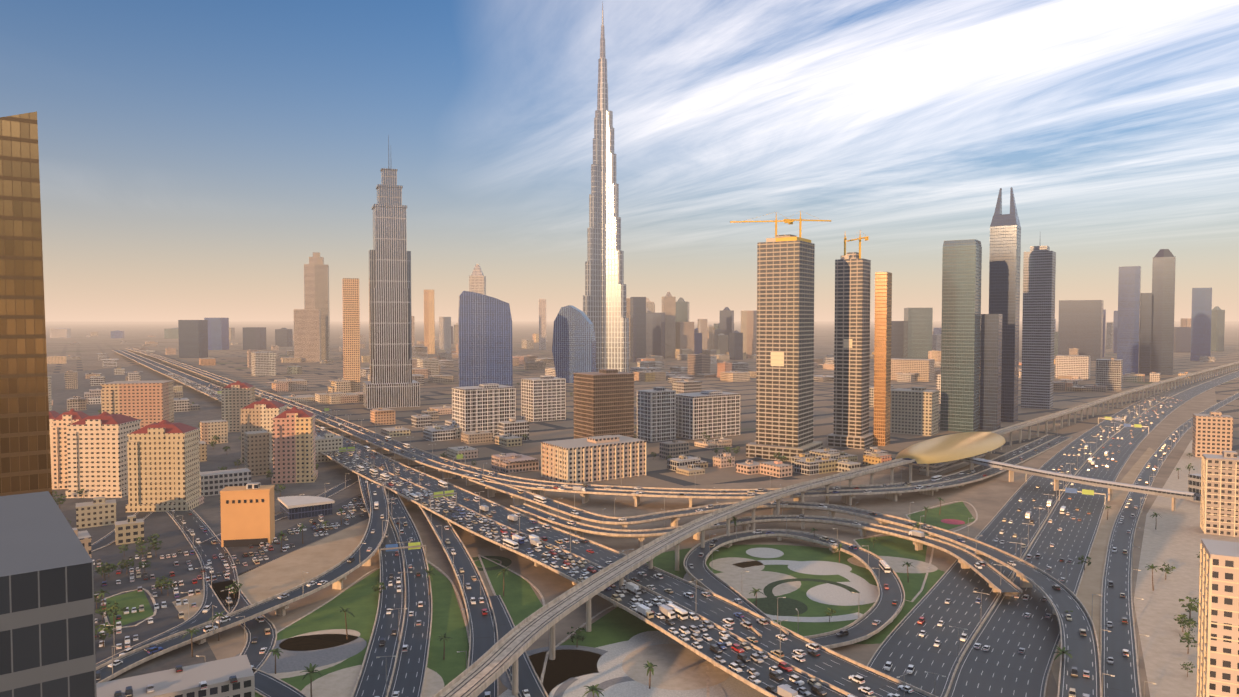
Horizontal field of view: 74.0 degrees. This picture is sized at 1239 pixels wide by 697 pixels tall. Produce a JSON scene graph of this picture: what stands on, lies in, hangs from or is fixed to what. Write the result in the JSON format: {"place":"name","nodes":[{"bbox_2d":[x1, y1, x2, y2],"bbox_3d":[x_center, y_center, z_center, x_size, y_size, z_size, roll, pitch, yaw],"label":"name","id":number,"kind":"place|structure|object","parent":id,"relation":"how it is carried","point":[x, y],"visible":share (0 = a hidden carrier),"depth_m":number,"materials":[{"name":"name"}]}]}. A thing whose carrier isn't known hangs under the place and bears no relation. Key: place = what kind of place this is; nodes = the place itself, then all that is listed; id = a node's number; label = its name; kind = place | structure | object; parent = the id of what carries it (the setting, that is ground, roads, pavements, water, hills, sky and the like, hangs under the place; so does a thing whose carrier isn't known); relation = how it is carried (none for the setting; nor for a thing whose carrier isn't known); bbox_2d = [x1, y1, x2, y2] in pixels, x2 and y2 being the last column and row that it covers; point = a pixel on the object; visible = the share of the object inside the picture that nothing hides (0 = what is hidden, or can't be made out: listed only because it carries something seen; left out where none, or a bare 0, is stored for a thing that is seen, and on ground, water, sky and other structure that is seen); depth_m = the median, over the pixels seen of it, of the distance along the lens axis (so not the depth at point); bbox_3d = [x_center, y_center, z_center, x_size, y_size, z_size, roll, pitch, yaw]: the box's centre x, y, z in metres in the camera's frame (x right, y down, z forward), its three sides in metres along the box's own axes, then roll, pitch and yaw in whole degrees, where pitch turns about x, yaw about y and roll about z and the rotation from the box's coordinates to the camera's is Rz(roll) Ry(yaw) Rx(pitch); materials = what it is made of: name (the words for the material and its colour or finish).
{"place":"outdoors","nodes":[
{"label":"outdoors","id":0,"kind":"place"},
{"bbox_2d":[62,500,202,662],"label":"parking lot","id":1,"kind":"structure","parent":0,"point":[172,537],"depth_m":407.30,"materials":[{"name":"asphalt"}]},
{"bbox_2d":[76,497,115,528],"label":"block","id":2,"kind":"structure","parent":1,"relation":"on","point":[98,511],"depth_m":496.23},
{"bbox_2d":[115,515,143,544],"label":"block","id":3,"kind":"structure","parent":1,"relation":"on","point":[130,529],"depth_m":458.50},
{"bbox_2d":[106,589,153,627],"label":"lawn","id":4,"kind":"structure","parent":1,"relation":"on","point":[131,600],"depth_m":358.81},
{"bbox_2d":[93,550,237,696],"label":"parked cars","id":5,"kind":"object","parent":1,"relation":"on","point":[150,687],"depth_m":356.08,"materials":[{"name":"white paint"}]},
{"bbox_2d":[96,509,239,666],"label":"road","id":6,"kind":"structure","parent":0,"point":[194,521],"depth_m":404.74,"materials":[{"name":"asphalt"}]},
{"bbox_2d":[47,363,367,680],"bbox_3d":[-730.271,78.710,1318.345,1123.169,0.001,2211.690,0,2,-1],"label":"ground","id":7,"kind":"structure","parent":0,"point":[208,510],"depth_m":671.38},
{"bbox_2d":[187,493,368,587],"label":"parking lot","id":8,"kind":"structure","parent":7,"relation":"on","point":[309,537],"depth_m":464.50,"materials":[{"name":"asphalt"}]},
{"bbox_2d":[197,496,366,581],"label":"parked cars","id":9,"kind":"object","parent":8,"relation":"on","point":[290,532],"visible":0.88,"depth_m":453.36,"materials":[{"name":"white paint"}]},
{"bbox_2d":[277,496,334,519],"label":"curved roof hall","id":10,"kind":"structure","parent":7,"relation":"on","point":[295,507],"depth_m":521.20,"materials":[{"name":"white glass"}]},
{"bbox_2d":[209,579,276,673],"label":"road","id":11,"kind":"structure","parent":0,"point":[254,627],"depth_m":325.00,"materials":[{"name":"asphalt"}]},
{"bbox_2d":[252,668,307,696],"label":"road","id":12,"kind":"structure","parent":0,"point":[268,685],"depth_m":278.15,"materials":[{"name":"asphalt"}]},
{"bbox_2d":[427,563,468,686],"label":"lawn","id":13,"kind":"structure","parent":0,"point":[447,618],"depth_m":327.82,"materials":[{"name":"plant"}]},
{"bbox_2d":[485,565,542,625],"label":"lawn","id":14,"kind":"structure","parent":0,"point":[521,601],"depth_m":373.17,"materials":[{"name":"plant"}]},
{"bbox_2d":[113,350,937,696],"bbox_3d":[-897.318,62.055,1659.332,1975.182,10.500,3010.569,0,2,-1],"label":"road","id":15,"kind":"structure","parent":0,"point":[829,670],"depth_m":338.88,"materials":[{"name":"asphalt"}]},
{"bbox_2d":[96,483,388,683],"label":"ramp","id":16,"kind":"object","parent":15,"relation":"on","point":[336,575],"visible":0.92,"depth_m":347.63,"materials":[{"name":"asphalt"}]},
{"bbox_2d":[164,373,425,492],"bbox_3d":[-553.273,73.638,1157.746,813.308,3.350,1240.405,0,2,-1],"label":"traffic","id":17,"kind":"object","parent":15,"relation":"on","point":[383,475],"visible":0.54,"depth_m":658.48,"materials":[{"name":"white paint"}]},
{"bbox_2d":[409,489,498,696],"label":"ramp","id":18,"kind":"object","parent":15,"relation":"on","point":[483,640],"visible":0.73,"depth_m":366.30,"materials":[{"name":"asphalt"}]},
{"bbox_2d":[200,383,913,696],"bbox_3d":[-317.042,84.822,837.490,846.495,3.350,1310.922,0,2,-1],"label":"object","id":19,"kind":"object","parent":15,"relation":"on","point":[858,679],"visible":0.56,"depth_m":343.93,"materials":[{"name":"white paint"}]},
{"bbox_2d":[402,489,854,696],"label":"cars","id":20,"kind":"object","parent":15,"relation":"on","point":[670,609],"visible":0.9,"depth_m":321.91,"materials":[{"name":"white paint"}]},
{"bbox_2d":[0,0,1238,321],"label":"sky","id":21,"kind":"structure","parent":0,"point":[195,155],"materials":[{"name":"blue"}]},
{"bbox_2d":[45,321,1238,486],"bbox_3d":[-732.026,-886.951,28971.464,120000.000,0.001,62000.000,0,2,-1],"label":"ground","id":22,"kind":"structure","parent":0,"point":[231,363],"depth_m":1470.97,"materials":[{"name":"sand"}]},
{"bbox_2d":[0,111,51,495],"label":"gold tower","id":23,"kind":"structure","parent":22,"relation":"on","point":[25,461],"depth_m":163.57,"materials":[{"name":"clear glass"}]},
{"bbox_2d":[0,491,96,696],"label":"grey tower","id":24,"kind":"structure","parent":22,"relation":"on","point":[47,627],"depth_m":54.83,"materials":[{"name":"concrete"}]},
{"bbox_2d":[52,408,88,489],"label":"apartment building","id":25,"kind":"structure","parent":22,"relation":"on","point":[61,422],"depth_m":604.93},
{"bbox_2d":[66,412,140,497],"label":"apartment building","id":26,"kind":"structure","parent":22,"relation":"on","point":[97,456],"depth_m":576.16,"materials":[{"name":"concrete"}]},
{"bbox_2d":[52,368,199,411],"bbox_3d":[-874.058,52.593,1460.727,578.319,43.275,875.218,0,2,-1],"label":"low-rise buildings","id":27,"kind":"structure","parent":22,"relation":"on","point":[93,396],"depth_m":1248.18,"materials":[{"name":"beige concrete"}]},
{"bbox_2d":[100,380,174,427],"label":"apartment building","id":28,"kind":"structure","parent":22,"relation":"on","point":[149,402],"depth_m":823.34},
{"bbox_2d":[126,420,203,511],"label":"apartment building","id":29,"kind":"structure","parent":22,"relation":"on","point":[163,457],"depth_m":534.59,"materials":[{"name":"concrete"}]},
{"bbox_2d":[96,655,254,696],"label":"parking deck","id":30,"kind":"structure","parent":22,"relation":"on","point":[215,675],"depth_m":258.15,"materials":[{"name":"concrete"}]},
{"bbox_2d":[178,320,207,357],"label":"office building","id":31,"kind":"structure","parent":22,"relation":"on","point":[193,338],"depth_m":2662.64,"materials":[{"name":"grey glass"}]},
{"bbox_2d":[50,328,364,346],"bbox_3d":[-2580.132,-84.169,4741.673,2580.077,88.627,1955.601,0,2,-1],"label":"skyline","id":32,"kind":"structure","parent":22,"relation":"on","point":[284,337],"depth_m":5429.24,"materials":[{"name":"grey glass"}]},
{"bbox_2d":[200,420,227,443],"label":"building","id":33,"kind":"structure","parent":22,"relation":"on","point":[210,429],"depth_m":827.01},
{"bbox_2d":[204,318,228,349],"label":"office building","id":34,"kind":"structure","parent":22,"relation":"on","point":[218,333],"depth_m":3386.90,"materials":[{"name":"blue glass"}]},
{"bbox_2d":[200,468,250,495],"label":"building","id":35,"kind":"structure","parent":22,"relation":"on","point":[212,483],"depth_m":587.21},
{"bbox_2d":[221,381,254,431],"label":"apartment building","id":36,"kind":"structure","parent":22,"relation":"on","point":[237,396],"depth_m":913.44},
{"bbox_2d":[220,482,274,546],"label":"building","id":37,"kind":"structure","parent":22,"relation":"on","point":[247,514],"depth_m":452.36,"materials":[{"name":"paint"}]},
{"bbox_2d":[47,331,453,403],"bbox_3d":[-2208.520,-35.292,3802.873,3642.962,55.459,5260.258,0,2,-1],"label":"low-rise buildings","id":38,"kind":"structure","parent":22,"relation":"on","point":[260,363],"depth_m":1822.10,"materials":[{"name":"beige concrete"}]},
{"bbox_2d":[244,430,268,475],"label":"apartment building","id":39,"kind":"structure","parent":22,"relation":"on","point":[256,449],"depth_m":657.90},
{"bbox_2d":[239,398,286,463],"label":"apartment building","id":40,"kind":"structure","parent":22,"relation":"on","point":[258,415],"depth_m":716.02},
{"bbox_2d":[271,406,317,483],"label":"apartment building","id":41,"kind":"structure","parent":22,"relation":"on","point":[294,445],"depth_m":627.82,"materials":[{"name":"concrete"}]},
{"bbox_2d":[294,309,320,361],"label":"brown tower","id":42,"kind":"structure","parent":22,"relation":"on","point":[307,335],"depth_m":2423.80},
{"bbox_2d":[304,252,329,359],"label":"brown tower","id":43,"kind":"structure","parent":22,"relation":"on","point":[316,282],"depth_m":2546.52,"materials":[{"name":"concrete"}]},
{"bbox_2d":[342,278,359,392],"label":"orange tower","id":44,"kind":"structure","parent":22,"relation":"on","point":[351,334],"depth_m":1331.21,"materials":[{"name":"concrete"}]},
{"bbox_2d":[351,462,431,696],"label":"road","id":45,"kind":"structure","parent":22,"relation":"on","point":[406,673],"depth_m":339.48,"materials":[{"name":"asphalt"}]},
{"bbox_2d":[215,391,1148,562],"bbox_3d":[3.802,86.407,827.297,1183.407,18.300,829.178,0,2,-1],"label":"sign gantries","id":46,"kind":"object","parent":45,"relation":"on","point":[395,547],"visible":0.69,"depth_m":554.39,"materials":[{"name":"green"}]},
{"bbox_2d":[363,135,419,408],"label":"skyscraper","id":47,"kind":"structure","parent":22,"relation":"on","point":[391,383],"depth_m":1173.76,"materials":[{"name":"grey metal"}]},
{"bbox_2d":[424,290,434,353],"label":"skyscraper","id":48,"kind":"structure","parent":22,"relation":"on","point":[429,325],"depth_m":3005.70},
{"bbox_2d":[370,404,538,473],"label":"low-rise buildings","id":49,"kind":"structure","parent":22,"relation":"on","point":[512,432],"depth_m":843.30,"materials":[{"name":"beige concrete"}]},
{"bbox_2d":[452,383,515,436],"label":"office","id":50,"kind":"structure","parent":22,"relation":"on","point":[485,407],"depth_m":870.80,"materials":[{"name":"beige concrete"}]},
{"bbox_2d":[458,291,512,386],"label":"high-rise building","id":51,"kind":"structure","parent":22,"relation":"on","point":[484,339],"depth_m":1492.16,"materials":[{"name":"blue glass"}]},
{"bbox_2d":[521,375,565,421],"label":"office","id":52,"kind":"structure","parent":22,"relation":"on","point":[543,398],"depth_m":1016.84,"materials":[{"name":"white concrete"}]},
{"bbox_2d":[552,305,595,382],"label":"high-rise building","id":53,"kind":"structure","parent":22,"relation":"on","point":[574,345],"depth_m":1616.76,"materials":[{"name":"blue glass"}]},
{"bbox_2d":[541,435,646,483],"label":"office building","id":54,"kind":"structure","parent":22,"relation":"on","point":[593,459],"depth_m":640.58,"materials":[{"name":"beige"}]},
{"bbox_2d":[126,348,1072,507],"bbox_3d":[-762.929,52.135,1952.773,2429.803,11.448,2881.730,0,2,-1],"label":"road","id":55,"kind":"structure","parent":22,"relation":"on","point":[892,491],"depth_m":617.85,"materials":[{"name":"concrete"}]},
{"bbox_2d":[258,391,1063,495],"bbox_3d":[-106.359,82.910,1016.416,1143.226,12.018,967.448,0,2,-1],"label":"traffic","id":56,"kind":"object","parent":55,"relation":"on","point":[581,488],"visible":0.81,"depth_m":611.70,"materials":[{"name":"white paint"}]},
{"bbox_2d":[573,369,634,438],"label":"brown glass tower","id":57,"kind":"structure","parent":22,"relation":"on","point":[603,402],"depth_m":768.55,"materials":[{"name":"brown glass"}]},
{"bbox_2d":[583,3,628,372],"bbox_3d":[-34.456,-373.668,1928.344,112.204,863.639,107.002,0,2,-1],"label":"skyscraper","id":58,"kind":"structure","parent":22,"relation":"on","point":[604,303],"depth_m":1904.57,"materials":[{"name":"metal"}]},
{"bbox_2d":[97,383,1181,696],"bbox_3d":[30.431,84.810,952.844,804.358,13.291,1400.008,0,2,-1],"label":"trees","id":59,"kind":"object","parent":22,"relation":"on","point":[309,671],"visible":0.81,"depth_m":350.92,"materials":[{"name":"green plant"}]},
{"bbox_2d":[417,333,873,382],"bbox_3d":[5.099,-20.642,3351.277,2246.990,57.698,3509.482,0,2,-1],"label":"buildings","id":60,"kind":"structure","parent":22,"relation":"on","point":[648,368],"depth_m":1991.21,"materials":[{"name":"beige concrete"}]},
{"bbox_2d":[637,387,675,441],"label":"office","id":61,"kind":"structure","parent":22,"relation":"on","point":[656,413],"depth_m":848.76,"materials":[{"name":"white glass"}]},
{"bbox_2d":[626,292,756,361],"bbox_3d":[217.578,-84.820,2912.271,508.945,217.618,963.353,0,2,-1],"label":"skyline","id":62,"kind":"structure","parent":22,"relation":"on","point":[667,331],"depth_m":2690.82,"materials":[{"name":"grey glass"}]},
{"bbox_2d":[676,390,740,439],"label":"office","id":63,"kind":"structure","parent":22,"relation":"on","point":[712,413],"depth_m":870.97,"materials":[{"name":"beige concrete"}]},
{"bbox_2d":[206,389,1217,696],"bbox_3d":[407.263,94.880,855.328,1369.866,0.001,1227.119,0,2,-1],"label":"interchange ground","id":64,"kind":"structure","parent":22,"relation":"on","point":[990,497],"depth_m":503.29,"materials":[{"name":"sand"}]},
{"bbox_2d":[172,519,378,620],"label":"sand lot","id":65,"kind":"structure","parent":64,"relation":"on","point":[275,576],"depth_m":412.20,"materials":[{"name":"sand"}]},
{"bbox_2d":[255,569,379,696],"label":"lawn","id":66,"kind":"structure","parent":64,"relation":"on","point":[360,599],"depth_m":342.04,"materials":[{"name":"plant"}]},
{"bbox_2d":[236,519,964,696],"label":"garden patterns","id":67,"kind":"object","parent":64,"relation":"on","point":[811,584],"visible":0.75,"depth_m":321.37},
{"bbox_2d":[489,595,548,696],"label":"road","id":68,"kind":"structure","parent":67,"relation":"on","point":[529,679],"depth_m":295.26,"materials":[{"name":"asphalt"}]},
{"bbox_2d":[559,607,658,647],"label":"lawn","id":69,"kind":"structure","parent":64,"relation":"on","point":[617,625],"depth_m":331.00,"materials":[{"name":"plant"}]},
{"bbox_2d":[52,393,1199,676],"bbox_3d":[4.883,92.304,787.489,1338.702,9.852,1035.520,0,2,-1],"label":"city trees","id":70,"kind":"object","parent":64,"relation":"on","point":[166,583],"visible":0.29,"depth_m":375.92,"materials":[{"name":"green plant"}]},
{"bbox_2d":[908,502,974,534],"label":"lawn","id":71,"kind":"structure","parent":64,"relation":"on","point":[959,511],"depth_m":523.82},
{"bbox_2d":[1051,447,1154,686],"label":"sand strip","id":72,"kind":"object","parent":64,"relation":"on","point":[1091,583],"visible":0.12,"depth_m":427.68,"materials":[{"name":"sand"}]},
{"bbox_2d":[1134,440,1238,696],"bbox_3d":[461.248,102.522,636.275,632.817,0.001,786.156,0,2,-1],"label":"sand strip","id":73,"kind":"object","parent":64,"relation":"on","point":[1175,537],"visible":0.4,"depth_m":385.83,"materials":[{"name":"sand"}]},
{"bbox_2d":[659,436,891,477],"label":"low-rise buildings","id":74,"kind":"structure","parent":22,"relation":"on","point":[811,462],"depth_m":685.53,"materials":[{"name":"beige concrete"}]},
{"bbox_2d":[730,211,830,460],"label":"construction tower","id":75,"kind":"structure","parent":22,"relation":"on","point":[785,314],"depth_m":735.91,"materials":[{"name":"beige"}]},
{"bbox_2d":[432,361,1238,696],"bbox_3d":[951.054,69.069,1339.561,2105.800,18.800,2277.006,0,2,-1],"label":"metro viaduct","id":76,"kind":"object","parent":22,"relation":"on","point":[500,657],"visible":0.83,"depth_m":369.40,"materials":[{"name":"concrete"}]},
{"bbox_2d":[827,230,872,448],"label":"construction tower","id":77,"kind":"structure","parent":22,"relation":"on","point":[852,318],"depth_m":802.75,"materials":[{"name":"beige"}]},
{"bbox_2d":[873,272,891,445],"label":"skyscraper","id":78,"kind":"structure","parent":22,"relation":"on","point":[882,350],"depth_m":812.67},
{"bbox_2d":[891,358,934,380],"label":"building","id":79,"kind":"structure","parent":22,"relation":"on","point":[924,369],"depth_m":1680.60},
{"bbox_2d":[890,387,938,435],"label":"office building","id":80,"kind":"structure","parent":22,"relation":"on","point":[914,410],"depth_m":894.82,"materials":[{"name":"concrete"}]},
{"bbox_2d":[903,308,932,358],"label":"office building","id":81,"kind":"structure","parent":22,"relation":"on","point":[918,322],"depth_m":2353.76,"materials":[{"name":"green glass"}]},
{"bbox_2d":[895,432,1005,475],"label":"metro station","id":82,"kind":"object","parent":22,"relation":"on","point":[950,450],"visible":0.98,"depth_m":664.69,"materials":[{"name":"gold metal"}]},
{"bbox_2d":[940,239,981,431],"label":"glass slab","id":83,"kind":"structure","parent":22,"relation":"on","point":[961,329],"depth_m":913.92,"materials":[{"name":"glass"}]},
{"bbox_2d":[979,314,1001,429],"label":"skyscraper","id":84,"kind":"structure","parent":22,"relation":"on","point":[990,371],"depth_m":928.64,"materials":[{"name":"glass"}]},
{"bbox_2d":[989,187,1020,422],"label":"crown tower","id":85,"kind":"structure","parent":22,"relation":"on","point":[1004,265],"depth_m":1000.38,"materials":[{"name":"grey glass"}]},
{"bbox_2d":[1021,246,1055,408],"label":"striped tower","id":86,"kind":"structure","parent":22,"relation":"on","point":[1038,319],"depth_m":1150.77,"materials":[{"name":"glass"}]},
{"bbox_2d":[866,366,1238,696],"bbox_3d":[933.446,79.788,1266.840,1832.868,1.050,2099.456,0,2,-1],"label":"road","id":87,"kind":"structure","parent":22,"relation":"on","point":[1005,630],"depth_m":372.32,"materials":[{"name":"asphalt"}]},
{"bbox_2d":[884,397,1182,673],"bbox_3d":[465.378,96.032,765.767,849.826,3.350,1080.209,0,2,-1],"label":"traffic","id":88,"kind":"object","parent":87,"relation":"on","point":[937,643],"visible":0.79,"depth_m":479.93,"materials":[{"name":"white paint"}]},
{"bbox_2d":[891,348,1214,415],"bbox_3d":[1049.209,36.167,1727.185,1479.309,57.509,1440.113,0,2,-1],"label":"low-rise buildings","id":89,"kind":"structure","parent":22,"relation":"on","point":[1109,375],"depth_m":1452.41,"materials":[{"name":"beige concrete"}]},
{"bbox_2d":[1055,355,1090,378],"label":"building","id":90,"kind":"structure","parent":22,"relation":"on","point":[1074,365],"depth_m":1740.79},
{"bbox_2d":[959,457,1200,510],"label":"footbridge","id":91,"kind":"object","parent":22,"relation":"on","point":[1193,493],"visible":0.92,"depth_m":567.91,"materials":[{"name":"concrete"}]},
{"bbox_2d":[1058,300,1103,360],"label":"block","id":92,"kind":"structure","parent":22,"relation":"on","point":[1080,325],"depth_m":2497.72,"materials":[{"name":"grey glass"}]},
{"bbox_2d":[1117,266,1140,374],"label":"tower","id":93,"kind":"structure","parent":22,"relation":"on","point":[1129,300],"depth_m":1858.91,"materials":[{"name":"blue glass"}]},
{"bbox_2d":[1054,306,1224,354],"bbox_3d":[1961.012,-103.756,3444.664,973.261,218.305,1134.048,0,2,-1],"label":"skyline","id":94,"kind":"structure","parent":22,"relation":"on","point":[1182,337],"depth_m":3235.63,"materials":[{"name":"grey glass"}]},
{"bbox_2d":[1139,293,1151,374],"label":"tower","id":95,"kind":"structure","parent":22,"relation":"on","point":[1145,334],"depth_m":1857.68,"materials":[{"name":"grey glass"}]},
{"bbox_2d":[1151,249,1175,374],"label":"tower","id":96,"kind":"structure","parent":22,"relation":"on","point":[1163,301],"depth_m":1860.64,"materials":[{"name":"grey glass"}]},
{"bbox_2d":[1100,393,1238,696],"bbox_3d":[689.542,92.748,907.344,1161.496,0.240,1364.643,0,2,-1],"label":"road","id":97,"kind":"structure","parent":22,"relation":"on","point":[1119,637],"depth_m":374.63,"materials":[{"name":"asphalt"}]},
{"bbox_2d":[1190,288,1211,360],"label":"tower","id":98,"kind":"structure","parent":22,"relation":"on","point":[1201,313],"depth_m":2491.91,"materials":[{"name":"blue glass"}]},
{"bbox_2d":[1192,411,1232,456],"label":"apartment building","id":99,"kind":"structure","parent":22,"relation":"on","point":[1212,432],"depth_m":742.18,"materials":[{"name":"concrete"}]},
{"bbox_2d":[1196,539,1238,696],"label":"apartment building","id":100,"kind":"structure","parent":22,"relation":"on","point":[1218,648],"depth_m":221.39,"materials":[{"name":"beige"}]},
{"bbox_2d":[1200,451,1238,536],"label":"apartment building","id":101,"kind":"structure","parent":22,"relation":"on","point":[1219,510],"depth_m":475.57,"materials":[{"name":"beige"}]},
{"bbox_2d":[106,385,1237,696],"bbox_3d":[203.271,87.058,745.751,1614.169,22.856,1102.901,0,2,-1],"label":"street lamps","id":102,"kind":"object","parent":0,"point":[748,571],"visible":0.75,"depth_m":412.21,"materials":[{"name":"grey"}]},
{"bbox_2d":[510,503,1022,595],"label":"road","id":103,"kind":"structure","parent":0,"point":[992,576],"depth_m":455.64,"materials":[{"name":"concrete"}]},
{"bbox_2d":[468,477,1101,696],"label":"road","id":104,"kind":"structure","parent":0,"point":[1084,652],"depth_m":398.50,"materials":[{"name":"asphalt"}]},
{"bbox_2d":[479,480,1089,696],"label":"traffic","id":105,"kind":"object","parent":104,"relation":"on","point":[1074,672],"visible":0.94,"depth_m":356.81,"materials":[{"name":"white paint"}]},
{"bbox_2d":[683,529,904,648],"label":"road","id":106,"kind":"structure","parent":0,"point":[884,610],"depth_m":371.92,"materials":[{"name":"asphalt"}]},
{"bbox_2d":[855,533,927,561],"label":"lawn","id":107,"kind":"structure","parent":0,"point":[892,546],"depth_m":450.20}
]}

